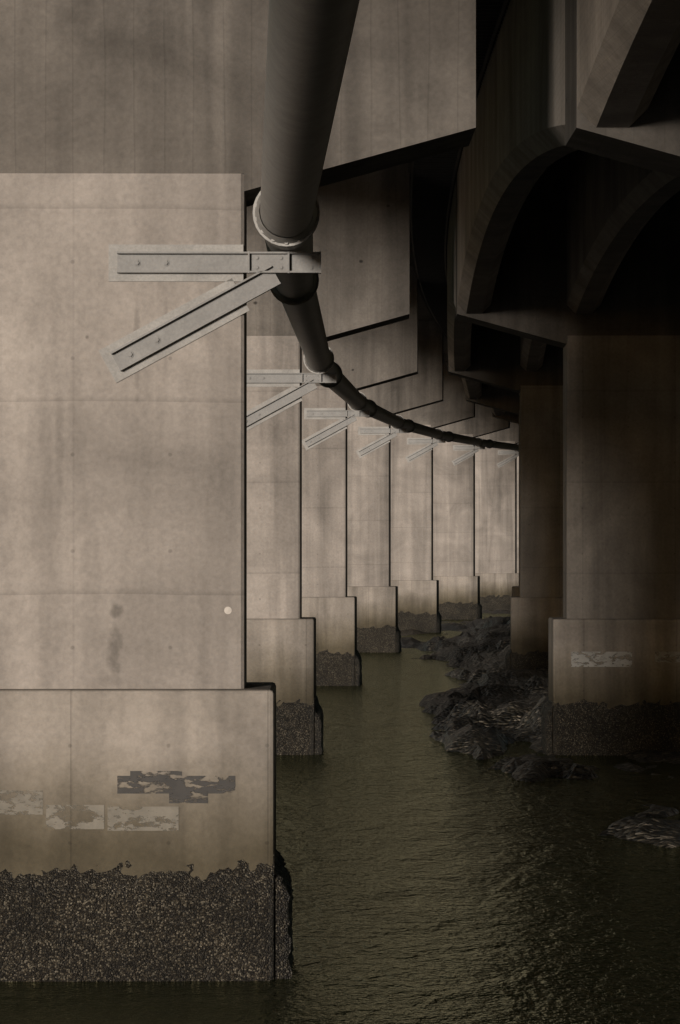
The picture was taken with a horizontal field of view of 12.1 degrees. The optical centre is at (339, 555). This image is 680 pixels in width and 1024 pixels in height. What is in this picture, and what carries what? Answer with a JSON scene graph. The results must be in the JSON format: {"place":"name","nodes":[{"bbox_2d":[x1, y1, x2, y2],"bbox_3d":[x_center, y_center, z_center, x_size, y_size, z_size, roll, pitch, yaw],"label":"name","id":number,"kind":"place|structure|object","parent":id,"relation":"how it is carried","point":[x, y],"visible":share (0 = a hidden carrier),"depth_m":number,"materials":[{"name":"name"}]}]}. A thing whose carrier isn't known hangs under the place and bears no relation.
{"place":"outdoors","nodes":[
{"label":"outdoors","id":0,"kind":"place"},
{"bbox_2d":[0,610,679,1023],"bbox_3d":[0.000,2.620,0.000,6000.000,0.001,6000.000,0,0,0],"label":"water","id":1,"kind":"structure","parent":0,"point":[434,880],"depth_m":24.77,"materials":[{"name":"green liquid"}]},
{"bbox_2d":[0,571,679,973],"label":"pier footings","id":2,"kind":"object","parent":1,"relation":"in","point":[76,749],"visible":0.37,"depth_m":19.81,"materials":[{"name":"grey concrete"}]},
{"bbox_2d":[117,771,234,802],"bbox_3d":[-1.013,1.430,19.802,0.730,0.200,0.007,0,0,0],"label":"dark paint patch","id":3,"kind":"object","parent":2,"relation":"attached to","point":[179,791],"visible":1,"depth_m":19.80,"materials":[{"name":"grey paint"}]},
{"bbox_2d":[0,173,518,688],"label":"bridge piers","id":4,"kind":"structure","parent":2,"relation":"on","point":[158,517],"depth_m":20.00,"materials":[{"name":"grey concrete"}]},
{"bbox_2d":[0,0,475,206],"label":"pier caps","id":5,"kind":"object","parent":4,"relation":"on","point":[139,86],"visible":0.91,"depth_m":20.00,"materials":[{"name":"grey concrete"}]},
{"bbox_2d":[110,251,518,466],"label":"brackets","id":6,"kind":"object","parent":4,"relation":"attached to","point":[264,267],"visible":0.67,"depth_m":19.98,"materials":[{"name":"metal"}]},
{"bbox_2d":[260,0,518,450],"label":"pipe","id":7,"kind":"object","parent":6,"relation":"on","point":[308,43],"visible":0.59,"depth_m":14.19,"materials":[{"name":"grey metal"}]},
{"bbox_2d":[253,191,518,451],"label":"pipe collars","id":8,"kind":"object","parent":7,"relation":"attached to","point":[301,238],"visible":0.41,"depth_m":25.06,"materials":[{"name":"grey metal"}]},
{"bbox_2d":[247,163,518,443],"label":"pier caps","id":9,"kind":"object","parent":4,"relation":"on","point":[385,345],"visible":0.26,"depth_m":42.41,"materials":[{"name":"grey concrete"}]},
{"bbox_2d":[0,595,679,981],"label":"barnacles","id":10,"kind":"object","parent":2,"relation":"attached to","point":[74,925],"visible":0.46,"depth_m":19.73},
{"bbox_2d":[519,335,679,618],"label":"bridge piers","id":11,"kind":"structure","parent":2,"relation":"on","point":[599,483],"depth_m":42.34,"materials":[{"name":"grey concrete"}]},
{"bbox_2d":[448,0,679,423],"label":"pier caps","id":12,"kind":"object","parent":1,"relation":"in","point":[640,298],"visible":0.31,"depth_m":42.34,"materials":[{"name":"grey concrete"}]},
{"bbox_2d":[0,790,178,830],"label":"paint patch","id":13,"kind":"object","parent":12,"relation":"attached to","point":[148,814],"visible":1,"depth_m":19.80,"materials":[{"name":"grey paint"}]},
{"bbox_2d":[224,607,231,613],"bbox_3d":[-0.700,0.340,19.997,0.048,0.048,0.004,0,0,0],"label":"marker","id":14,"kind":"object","parent":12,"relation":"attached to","point":[227,610],"visible":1,"depth_m":20.00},
{"bbox_2d":[99,244,515,467],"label":"bracket mounting plates","id":15,"kind":"object","parent":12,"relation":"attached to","point":[227,279],"visible":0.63,"depth_m":19.98,"materials":[{"name":"metal"}]},
{"bbox_2d":[409,245,447,352],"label":"deck","id":16,"kind":"structure","parent":12,"relation":"on","point":[424,314],"depth_m":83.42,"materials":[{"name":"grey concrete"}]},
{"bbox_2d":[447,0,679,415],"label":"girders","id":17,"kind":"object","parent":12,"relation":"on","point":[520,113],"visible":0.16,"depth_m":29.49,"materials":[{"name":"grey concrete"}]},
{"bbox_2d":[454,0,679,415],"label":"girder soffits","id":18,"kind":"object","parent":17,"relation":"attached to","point":[655,32],"visible":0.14,"depth_m":30.21,"materials":[{"name":"grey concrete"}]},
{"bbox_2d":[571,652,679,666],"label":"faded paint patch","id":19,"kind":"object","parent":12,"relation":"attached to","point":[604,658],"visible":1,"depth_m":42.14,"materials":[{"name":"grey paint"}]},
{"bbox_2d":[401,610,679,848],"bbox_3d":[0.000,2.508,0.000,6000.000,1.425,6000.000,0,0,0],"label":"rocks","id":20,"kind":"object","parent":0,"point":[491,707],"depth_m":48.47,"materials":[{"name":"rock"}]}
]}

